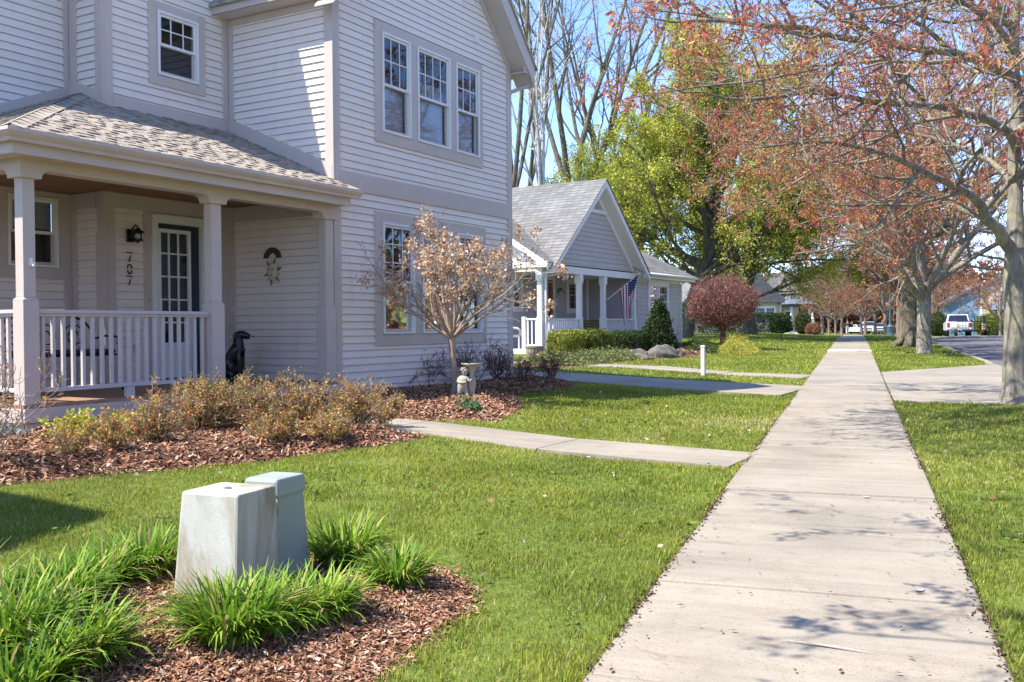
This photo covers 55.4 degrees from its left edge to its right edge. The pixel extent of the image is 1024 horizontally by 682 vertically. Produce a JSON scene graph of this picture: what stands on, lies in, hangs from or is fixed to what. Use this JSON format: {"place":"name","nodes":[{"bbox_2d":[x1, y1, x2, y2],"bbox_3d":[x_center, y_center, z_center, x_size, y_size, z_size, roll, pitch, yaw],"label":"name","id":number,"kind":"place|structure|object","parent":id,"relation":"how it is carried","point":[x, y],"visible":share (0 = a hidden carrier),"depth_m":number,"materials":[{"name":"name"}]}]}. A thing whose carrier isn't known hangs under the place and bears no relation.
{"place":"outdoors","nodes":[
{"label":"outdoors","id":0,"kind":"place"},
{"bbox_2d":[0,331,1023,681],"bbox_3d":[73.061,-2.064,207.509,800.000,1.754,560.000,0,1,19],"label":"ground","id":1,"kind":"structure","parent":0,"point":[550,637],"depth_m":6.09,"materials":[{"name":"plant"}]},
{"bbox_2d":[0,406,429,485],"bbox_3d":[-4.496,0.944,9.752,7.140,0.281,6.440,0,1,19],"label":"mulch bed","id":2,"kind":"object","parent":1,"relation":"on","point":[141,454],"visible":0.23,"depth_m":7.92,"materials":[{"name":"brown wood"}]},
{"bbox_2d":[0,345,69,454],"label":"rose bush","id":3,"kind":"object","parent":2,"relation":"on","point":[7,412],"visible":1,"depth_m":7.17,"materials":[{"name":"brown plant"}]},
{"bbox_2d":[39,414,99,457],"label":"rose bush","id":4,"kind":"object","parent":2,"relation":"on","point":[71,446],"visible":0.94,"depth_m":7.55,"materials":[{"name":"brown plant"}]},
{"bbox_2d":[37,407,102,437],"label":"variegated shrub","id":5,"kind":"object","parent":2,"relation":"on","point":[76,418],"visible":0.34,"depth_m":8.40,"materials":[{"name":"green plant"}]},
{"bbox_2d":[80,403,136,450],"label":"rose bush","id":6,"kind":"object","parent":2,"relation":"on","point":[114,436],"visible":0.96,"depth_m":7.85,"materials":[{"name":"brown plant"}]},
{"bbox_2d":[119,374,202,441],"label":"rose bush","id":7,"kind":"object","parent":2,"relation":"on","point":[154,425],"visible":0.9,"depth_m":8.38,"materials":[{"name":"brown plant"}]},
{"bbox_2d":[148,366,254,429],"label":"rose bush","id":8,"kind":"object","parent":2,"relation":"on","point":[205,404],"visible":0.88,"depth_m":9.26,"materials":[{"name":"brown plant"}]},
{"bbox_2d":[212,367,310,427],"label":"rose bush","id":9,"kind":"object","parent":2,"relation":"on","point":[251,401],"visible":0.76,"depth_m":9.33,"materials":[{"name":"brown plant"}]},
{"bbox_2d":[240,404,308,443],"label":"rose bush","id":10,"kind":"object","parent":2,"relation":"on","point":[281,428],"visible":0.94,"depth_m":8.70,"materials":[{"name":"brown plant"}]},
{"bbox_2d":[265,364,355,426],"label":"rose bush","id":11,"kind":"object","parent":2,"relation":"on","point":[307,404],"visible":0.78,"depth_m":9.57,"materials":[{"name":"brown plant"}]},
{"bbox_2d":[294,402,354,441],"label":"rose bush","id":12,"kind":"object","parent":2,"relation":"on","point":[337,425],"visible":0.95,"depth_m":8.90,"materials":[{"name":"brown plant"}]},
{"bbox_2d":[318,369,401,425],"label":"rose bush","id":13,"kind":"object","parent":2,"relation":"on","point":[361,411],"visible":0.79,"depth_m":9.82,"materials":[{"name":"brown plant"}]},
{"bbox_2d":[366,390,406,426],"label":"rose bush","id":14,"kind":"object","parent":2,"relation":"on","point":[395,407],"visible":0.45,"depth_m":10.26,"materials":[{"name":"brown plant"}]},
{"bbox_2d":[13,541,493,681],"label":"mulch bed","id":15,"kind":"object","parent":1,"relation":"on","point":[154,664],"visible":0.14,"depth_m":3.71,"materials":[{"name":"brown wood"}]},
{"bbox_2d":[0,552,112,660],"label":"daylily clump","id":16,"kind":"object","parent":15,"relation":"on","point":[6,587],"visible":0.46,"depth_m":3.60,"materials":[{"name":"green plant"}]},
{"bbox_2d":[0,602,120,681],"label":"daylily clump","id":17,"kind":"object","parent":15,"relation":"on","point":[49,668],"visible":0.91,"depth_m":3.26,"materials":[{"name":"green plant"}]},
{"bbox_2d":[2,536,138,611],"bbox_3d":[-1.924,1.000,4.065,0.704,0.306,0.661,0,1,19],"label":"daylily clump","id":18,"kind":"object","parent":15,"relation":"on","point":[86,572],"visible":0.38,"depth_m":4.12,"materials":[{"name":"green plant"}]},
{"bbox_2d":[0,579,170,680],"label":"daylily clump","id":19,"kind":"object","parent":15,"relation":"on","point":[116,632],"visible":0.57,"depth_m":3.46,"materials":[{"name":"green plant"}]},
{"bbox_2d":[45,528,162,596],"bbox_3d":[-1.863,0.996,4.386,0.586,0.294,0.580,0,1,19],"label":"daylily clump","id":20,"kind":"object","parent":15,"relation":"on","point":[123,571],"visible":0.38,"depth_m":4.39,"materials":[{"name":"green plant"}]},
{"bbox_2d":[74,512,178,582],"bbox_3d":[-1.746,0.983,4.615,0.636,0.312,0.655,0,1,19],"label":"daylily clump","id":21,"kind":"object","parent":15,"relation":"on","point":[155,548],"visible":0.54,"depth_m":4.58,"materials":[{"name":"green plant"}]},
{"bbox_2d":[174,482,280,595],"bbox_3d":[-1.281,0.932,4.391,0.344,0.557,0.348,0,1,21],"label":"utility box","id":22,"kind":"object","parent":15,"relation":"on","point":[223,526],"visible":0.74,"depth_m":4.27,"materials":[{"name":"concrete"}]},
{"bbox_2d":[138,559,322,655],"bbox_3d":[-1.099,1.022,3.800,0.699,0.336,0.703,-1,1,-25],"label":"daylily clump","id":23,"kind":"object","parent":15,"relation":"on","point":[211,616],"visible":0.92,"depth_m":3.71,"materials":[{"name":"green plant"}]},
{"bbox_2d":[245,471,309,577],"bbox_3d":[-1.120,0.928,4.649,0.222,0.580,0.263,0,1,21],"label":"telecom pedestal","id":24,"kind":"object","parent":15,"relation":"on","point":[290,487],"visible":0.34,"depth_m":4.61,"materials":[{"name":"grey metal"}]},
{"bbox_2d":[209,555,356,640],"bbox_3d":[-0.957,1.039,3.916,0.549,0.296,0.604,-1,1,-39],"label":"daylily clump","id":25,"kind":"object","parent":15,"relation":"on","point":[281,628],"visible":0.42,"depth_m":3.86,"materials":[{"name":"green plant"}]},
{"bbox_2d":[250,553,384,626],"bbox_3d":[-0.819,1.043,4.064,0.588,0.281,0.640,0,1,19],"label":"daylily clump","id":26,"kind":"object","parent":15,"relation":"on","point":[349,594],"visible":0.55,"depth_m":4.01,"materials":[{"name":"green plant"}]},
{"bbox_2d":[302,502,409,568],"bbox_3d":[-0.835,0.982,4.923,0.667,0.325,0.704,0,1,19],"label":"daylily clump","id":27,"kind":"object","parent":15,"relation":"on","point":[334,546],"visible":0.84,"depth_m":4.85,"materials":[{"name":"green plant"}]},
{"bbox_2d":[332,529,448,591],"bbox_3d":[-0.537,1.038,4.570,0.538,0.256,0.550,0,1,19],"label":"daylily clump","id":28,"kind":"object","parent":15,"relation":"on","point":[398,570],"visible":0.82,"depth_m":4.53,"materials":[{"name":"green plant"}]},
{"bbox_2d":[0,0,537,429],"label":"house","id":29,"kind":"structure","parent":1,"relation":"on","point":[214,150],"depth_m":13.65,"materials":[{"name":"paint"}]},
{"bbox_2d":[7,193,58,267],"bbox_3d":[-6.368,-1.368,12.620,0.600,0.973,1.032,0,1,30],"label":"window","id":30,"kind":"structure","parent":29,"relation":"in","point":[46,215],"depth_m":12.74,"materials":[{"name":"white paint"}]},
{"bbox_2d":[4,316,123,389],"bbox_3d":[-5.329,0.128,11.507,0.607,0.958,1.318,0,1,30],"label":"iron bench","id":31,"kind":"object","parent":29,"relation":"on","point":[78,352],"visible":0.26,"depth_m":11.65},
{"bbox_2d":[156,9,198,84],"bbox_3d":[-4.913,-4.067,13.783,0.600,0.948,1.044,0,1,30],"label":"window","id":32,"kind":"structure","parent":29,"relation":"in","point":[175,58],"depth_m":13.93,"materials":[{"name":"white glass"}]},
{"bbox_2d":[151,213,204,380],"bbox_3d":[-4.655,-0.581,13.667,0.165,2.320,0.952,0,1,30],"label":"door","id":33,"kind":"structure","parent":29,"relation":"in","point":[178,280],"depth_m":13.64,"materials":[{"name":"white paint"}]},
{"bbox_2d":[225,330,253,381],"bbox_3d":[-3.887,0.209,13.641,0.510,0.711,0.358,-1,1,-22],"label":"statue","id":34,"kind":"object","parent":29,"relation":"on","point":[235,360],"visible":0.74,"depth_m":13.53,"materials":[{"name":"black metal"}]},
{"bbox_2d":[263,247,281,286],"bbox_3d":[-3.469,-1.062,14.035,0.373,0.577,0.077,0,1,30],"label":"sun plaque","id":35,"kind":"object","parent":29,"relation":"attached to","point":[272,269],"visible":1,"depth_m":14.03,"materials":[{"name":"metal"}]},
{"bbox_2d":[381,31,411,138],"bbox_3d":[-1.982,-3.809,14.842,0.600,1.548,1.040,0,1,30],"label":"window","id":36,"kind":"structure","parent":29,"relation":"in","point":[396,101],"depth_m":14.94,"materials":[{"name":"white glass"}]},
{"bbox_2d":[382,222,415,333],"bbox_3d":[-1.951,-0.903,14.897,0.600,1.725,1.121,0,1,30],"label":"window","id":37,"kind":"structure","parent":29,"relation":"in","point":[400,323],"depth_m":14.89,"materials":[{"name":"white paint"}]},
{"bbox_2d":[384,46,450,149],"bbox_3d":[-1.483,-3.824,15.696,0.600,1.548,1.241,0,1,30],"label":"window","id":38,"kind":"structure","parent":29,"relation":"in","point":[434,101],"depth_m":15.74,"materials":[{"name":"white glass"}]},
{"bbox_2d":[386,228,451,333],"bbox_3d":[-1.444,-0.919,15.764,0.600,1.725,1.136,0,1,30],"label":"window","id":39,"kind":"structure","parent":29,"relation":"in","point":[426,329],"depth_m":15.42,"materials":[{"name":"white paint"}]},
{"bbox_2d":[421,62,479,157],"bbox_3d":[-0.986,-3.840,16.553,0.600,1.548,1.042,0,1,30],"label":"window","id":40,"kind":"structure","parent":29,"relation":"in","point":[467,78],"depth_m":16.65,"materials":[{"name":"white glass"}]},
{"bbox_2d":[424,233,482,332],"bbox_3d":[-0.947,-0.935,16.616,0.600,1.725,1.086,0,1,30],"label":"window","id":41,"kind":"structure","parent":29,"relation":"in","point":[478,327],"depth_m":16.77,"materials":[{"name":"white glass"}]},
{"bbox_2d":[318,374,579,421],"bbox_3d":[-0.565,0.783,14.826,2.960,0.259,7.440,0,1,19],"label":"mulch bed","id":42,"kind":"object","parent":1,"relation":"on","point":[461,411],"visible":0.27,"depth_m":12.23,"materials":[{"name":"brown wood"}]},
{"bbox_2d":[355,203,572,392],"bbox_3d":[-0.662,-0.513,13.548,3.000,2.734,2.114,-1,1,-9],"label":"tree","id":43,"kind":"object","parent":42,"relation":"on","point":[452,332],"visible":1,"depth_m":13.36,"materials":[{"name":"beige plant"}]},
{"bbox_2d":[456,363,481,395],"bbox_3d":[-0.600,0.586,13.329,0.392,0.560,0.290,0,1,0],"label":"cherub statue","id":44,"kind":"object","parent":42,"relation":"on","point":[463,380],"visible":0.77,"depth_m":13.26,"materials":[{"name":"stone"}]},
{"bbox_2d":[438,337,513,383],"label":"bare shrub","id":45,"kind":"object","parent":42,"relation":"on","point":[465,361],"visible":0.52,"depth_m":15.93,"materials":[{"name":"brown plant"}]},
{"bbox_2d":[478,330,532,378],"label":"bare shrub","id":46,"kind":"object","parent":42,"relation":"on","point":[498,359],"visible":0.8,"depth_m":16.30,"materials":[{"name":"brown plant"}]},
{"bbox_2d":[489,351,551,381],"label":"bare shrub","id":47,"kind":"object","parent":42,"relation":"on","point":[522,372],"visible":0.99,"depth_m":15.91,"materials":[{"name":"brown plant"}]},
{"bbox_2d":[528,346,570,378],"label":"bare shrub","id":48,"kind":"object","parent":42,"relation":"on","point":[552,368],"visible":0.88,"depth_m":16.59,"materials":[{"name":"brown plant"}]},
{"bbox_2d":[0,362,1022,605],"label":"fallen leaves","id":49,"kind":"object","parent":1,"relation":"on","point":[992,497],"visible":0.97,"depth_m":7.29,"materials":[{"name":"brown plant"}]},
{"bbox_2d":[51,356,1023,644],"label":"lawn weeds","id":50,"kind":"object","parent":1,"relation":"on","point":[555,476],"visible":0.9,"depth_m":7.24,"materials":[{"name":"green plant"}]},
{"bbox_2d":[511,0,584,185],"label":"birch tree","id":51,"kind":"object","parent":1,"relation":"on","point":[538,148],"visible":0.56,"depth_m":47.67,"materials":[{"name":"white plant"}]},
{"bbox_2d":[511,0,605,187],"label":"bare tree","id":52,"kind":"object","parent":1,"relation":"on","point":[516,176],"visible":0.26,"depth_m":46.52,"materials":[{"name":"brown plant"}]},
{"bbox_2d":[512,0,611,185],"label":"bare tree","id":53,"kind":"object","parent":1,"relation":"on","point":[532,170],"visible":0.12,"depth_m":54.49,"materials":[{"name":"grey plant"}]},
{"bbox_2d":[512,179,697,353],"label":"house","id":54,"kind":"structure","parent":1,"relation":"on","point":[585,230],"depth_m":33.30,"materials":[{"name":"grey paint"}]},
{"bbox_2d":[606,272,639,328],"bbox_3d":[3.795,-1.365,33.397,1.291,1.943,0.155,0,1,29],"label":"flag","id":55,"kind":"object","parent":54,"relation":"attached to","point":[627,290],"visible":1,"depth_m":33.33,"materials":[{"name":"multicoloured fabric"}]},
{"bbox_2d":[530,0,680,174],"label":"bare tree","id":56,"kind":"object","parent":1,"relation":"on","point":[573,114],"visible":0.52,"depth_m":63.01,"materials":[{"name":"brown plant"}]},
{"bbox_2d":[524,343,700,368],"bbox_3d":[3.671,0.404,30.295,5.160,0.363,20.280,0,1,19],"label":"mulch bed","id":57,"kind":"object","parent":1,"relation":"on","point":[697,354],"visible":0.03,"depth_m":27.16,"materials":[{"name":"brown wood"}]},
{"bbox_2d":[544,328,592,352],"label":"boxwood hedge","id":58,"kind":"object","parent":57,"relation":"on","point":[568,342],"visible":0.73,"depth_m":26.15,"materials":[{"name":"green plant"}]},
{"bbox_2d":[523,345,651,366],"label":"ground cover","id":59,"kind":"object","parent":57,"relation":"on","point":[582,357],"visible":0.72,"depth_m":24.00,"materials":[{"name":"green plant"}]},
{"bbox_2d":[573,327,615,352],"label":"boxwood hedge","id":60,"kind":"object","parent":57,"relation":"on","point":[606,338],"visible":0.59,"depth_m":26.86,"materials":[{"name":"green plant"}]},
{"bbox_2d":[607,328,651,351],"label":"yew hedge","id":61,"kind":"object","parent":57,"relation":"on","point":[634,339],"visible":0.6,"depth_m":27.91,"materials":[{"name":"green plant"}]},
{"bbox_2d":[641,298,679,350],"bbox_3d":[4.332,-0.363,28.887,1.267,1.877,1.287,-1,1,-17],"label":"yew cone","id":62,"kind":"object","parent":57,"relation":"on","point":[657,326],"visible":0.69,"depth_m":28.59,"materials":[{"name":"green plant"}]},
{"bbox_2d":[647,344,679,358],"bbox_3d":[4.217,0.318,27.395,1.114,0.462,0.649,-1,1,-23],"label":"boulder","id":63,"kind":"object","parent":57,"relation":"on","point":[665,351],"visible":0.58,"depth_m":27.16,"materials":[{"name":"stone"}]},
{"bbox_2d":[512,0,729,182],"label":"bare tree","id":64,"kind":"object","parent":1,"relation":"on","point":[558,105],"visible":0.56,"depth_m":56.78,"materials":[{"name":"brown plant"}]},
{"bbox_2d":[553,94,708,259],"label":"leafing tree","id":65,"kind":"object","parent":1,"relation":"on","point":[648,223],"visible":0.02,"depth_m":59.31,"materials":[{"name":"green plant"}]},
{"bbox_2d":[536,0,770,166],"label":"bare tree","id":66,"kind":"object","parent":1,"relation":"on","point":[582,124],"visible":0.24,"depth_m":68.13,"materials":[{"name":"brown plant"}]},
{"bbox_2d":[680,336,721,354],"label":"dark ground cover","id":67,"kind":"object","parent":1,"relation":"on","point":[695,344],"visible":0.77,"depth_m":32.10,"materials":[{"name":"green plant"}]},
{"bbox_2d":[545,5,877,337],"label":"leafing tree","id":68,"kind":"object","parent":1,"relation":"on","point":[655,175],"visible":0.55,"depth_m":47.87,"materials":[{"name":"green plant"}]},
{"bbox_2d":[681,261,774,344],"bbox_3d":[7.788,-1.337,35.768,3.177,3.177,3.276,-1,1,-9],"label":"round red tree","id":69,"kind":"object","parent":1,"relation":"on","point":[717,316],"visible":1,"depth_m":35.25,"materials":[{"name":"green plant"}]},
{"bbox_2d":[682,310,794,333],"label":"hedge","id":70,"kind":"object","parent":1,"relation":"on","point":[785,323],"visible":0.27,"depth_m":79.44,"materials":[{"name":"green plant"}]},
{"bbox_2d":[716,329,760,354],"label":"creeping shrub","id":71,"kind":"object","parent":1,"relation":"on","point":[734,342],"visible":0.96,"depth_m":31.92,"materials":[{"name":"yellow plant"}]},
{"bbox_2d":[680,273,816,333],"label":"house","id":72,"kind":"structure","parent":1,"relation":"on","point":[775,303],"depth_m":85.80,"materials":[{"name":"beige paint"}]},
{"bbox_2d":[513,350,989,385],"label":"lawn grass","id":73,"kind":"structure","parent":1,"relation":"on","point":[961,359],"depth_m":24.45,"materials":[{"name":"green plant"}]},
{"bbox_2d":[668,104,848,333],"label":"leafing tree","id":74,"kind":"object","parent":1,"relation":"on","point":[751,328],"visible":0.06,"depth_m":59.64,"materials":[{"name":"green plant"}]},
{"bbox_2d":[567,0,1023,403],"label":"maple tree","id":75,"kind":"object","parent":1,"relation":"on","point":[1010,239],"visible":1,"depth_m":11.80,"materials":[{"name":"red plant"}]},
{"bbox_2d":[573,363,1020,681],"bbox_3d":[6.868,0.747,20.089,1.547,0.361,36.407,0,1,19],"label":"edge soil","id":76,"kind":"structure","parent":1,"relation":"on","point":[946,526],"depth_m":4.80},
{"bbox_2d":[793,310,811,333],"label":"round shrub","id":77,"kind":"object","parent":1,"relation":"on","point":[802,319],"visible":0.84,"depth_m":82.59,"materials":[{"name":"green plant"}]},
{"bbox_2d":[776,233,870,334],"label":"maple tree","id":78,"kind":"object","parent":1,"relation":"on","point":[822,319],"visible":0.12,"depth_m":87.84,"materials":[{"name":"brown plant"}]},
{"bbox_2d":[653,247,1002,333],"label":"wood","id":79,"kind":"object","parent":1,"relation":"on","point":[852,319],"visible":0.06,"depth_m":168.77,"materials":[{"name":"red plant"}]},
{"bbox_2d":[800,260,879,334],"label":"maple tree","id":80,"kind":"object","parent":1,"relation":"on","point":[832,302],"visible":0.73,"depth_m":83.82,"materials":[{"name":"brown plant"}]},
{"bbox_2d":[823,247,895,334],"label":"maple tree","id":81,"kind":"object","parent":1,"relation":"on","point":[865,318],"visible":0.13,"depth_m":95.85,"materials":[{"name":"brown plant"}]},
{"bbox_2d":[828,242,894,334],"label":"maple tree","id":82,"kind":"object","parent":1,"relation":"on","point":[883,300],"visible":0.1,"depth_m":91.83,"materials":[{"name":"brown plant"}]},
{"bbox_2d":[730,0,1023,346],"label":"maple tree","id":83,"kind":"object","parent":1,"relation":"on","point":[907,335],"visible":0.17,"depth_m":38.61,"materials":[{"name":"red plant"}]},
{"bbox_2d":[783,3,1023,353],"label":"maple tree","id":84,"kind":"object","parent":1,"relation":"on","point":[920,288],"visible":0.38,"depth_m":31.53,"materials":[{"name":"red plant"}]},
{"bbox_2d":[821,150,992,335],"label":"maple tree","id":85,"kind":"object","parent":1,"relation":"on","point":[980,261],"visible":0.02,"depth_m":57.83,"materials":[{"name":"red plant"}]},
{"bbox_2d":[825,140,988,298],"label":"maple tree","id":86,"kind":"object","parent":1,"relation":"on","point":[886,275],"visible":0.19,"depth_m":48.70,"materials":[{"name":"red plant"}]},
{"bbox_2d":[931,310,945,335],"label":"round shrub","id":87,"kind":"object","parent":1,"relation":"on","point":[938,318],"visible":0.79,"depth_m":91.50,"materials":[{"name":"green plant"}]},
{"bbox_2d":[881,364,1023,405],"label":"driveway apron","id":88,"kind":"object","parent":1,"relation":"on","point":[982,384],"visible":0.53,"depth_m":17.61,"materials":[{"name":"concrete"}]},
{"bbox_2d":[931,256,978,314],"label":"maple tree","id":89,"kind":"object","parent":1,"relation":"on","point":[935,303],"visible":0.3,"depth_m":118.05,"materials":[{"name":"brown plant"}]},
{"bbox_2d":[942,314,971,335],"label":"pickup truck","id":90,"kind":"object","parent":1,"relation":"on","point":[950,323],"visible":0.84,"depth_m":84.42,"materials":[{"name":"white paint"}]},
{"bbox_2d":[938,284,978,334],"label":"house","id":91,"kind":"structure","parent":1,"relation":"on","point":[971,313],"depth_m":118.55,"materials":[{"name":"blue paint"}]},
{"bbox_2d":[932,336,1002,364],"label":"kerb","id":92,"kind":"structure","parent":1,"relation":"on","point":[953,337],"depth_m":55.61,"materials":[{"name":"concrete"}]},
{"bbox_2d":[947,237,1003,335],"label":"maple tree","id":93,"kind":"object","parent":1,"relation":"on","point":[999,302],"visible":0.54,"depth_m":85.98,"materials":[{"name":"brown plant"}]},
{"bbox_2d":[972,312,1002,335],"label":"round shrub","id":94,"kind":"object","parent":1,"relation":"on","point":[992,322],"visible":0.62,"depth_m":91.34,"materials":[{"name":"green plant"}]},
{"bbox_2d":[974,275,1002,334],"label":"house","id":95,"kind":"structure","parent":1,"relation":"on","point":[994,309],"depth_m":101.15,"materials":[{"name":"beige paint"}]},
{"bbox_2d":[51,0,1023,281],"label":"sky","id":96,"kind":"structure","parent":0,"point":[550,163],"materials":[{"name":"blue"}]},
{"bbox_2d":[335,415,757,468],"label":"entry path","id":97,"kind":"structure","parent":0,"point":[602,449],"depth_m":9.39,"materials":[{"name":"concrete"}]},
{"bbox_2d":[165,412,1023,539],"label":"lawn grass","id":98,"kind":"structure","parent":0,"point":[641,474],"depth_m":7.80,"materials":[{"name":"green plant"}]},
{"bbox_2d":[513,361,809,378],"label":"neighbour path","id":99,"kind":"structure","parent":0,"point":[693,370],"depth_m":21.62,"materials":[{"name":"concrete"}]},
{"bbox_2d":[514,369,811,395],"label":"driveway","id":100,"kind":"structure","parent":0,"point":[731,387],"depth_m":17.55,"materials":[{"name":"concrete"}]},
{"bbox_2d":[487,380,1023,446],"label":"lawn grass","id":101,"kind":"structure","parent":0,"point":[718,401],"depth_m":12.57,"materials":[{"name":"green plant"}]},
{"bbox_2d":[583,335,1013,681],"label":"sidewalk","id":102,"kind":"structure","parent":0,"point":[772,522],"depth_m":4.81,"materials":[{"name":"concrete"}]},
{"bbox_2d":[682,333,961,353],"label":"lawn grass","id":103,"kind":"structure","parent":0,"point":[883,340],"depth_m":44.04,"materials":[{"name":"green plant"}]},
{"bbox_2d":[935,338,1002,365],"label":"road","id":104,"kind":"structure","parent":0,"point":[990,349],"depth_m":40.88,"materials":[{"name":"grey asphalt"}]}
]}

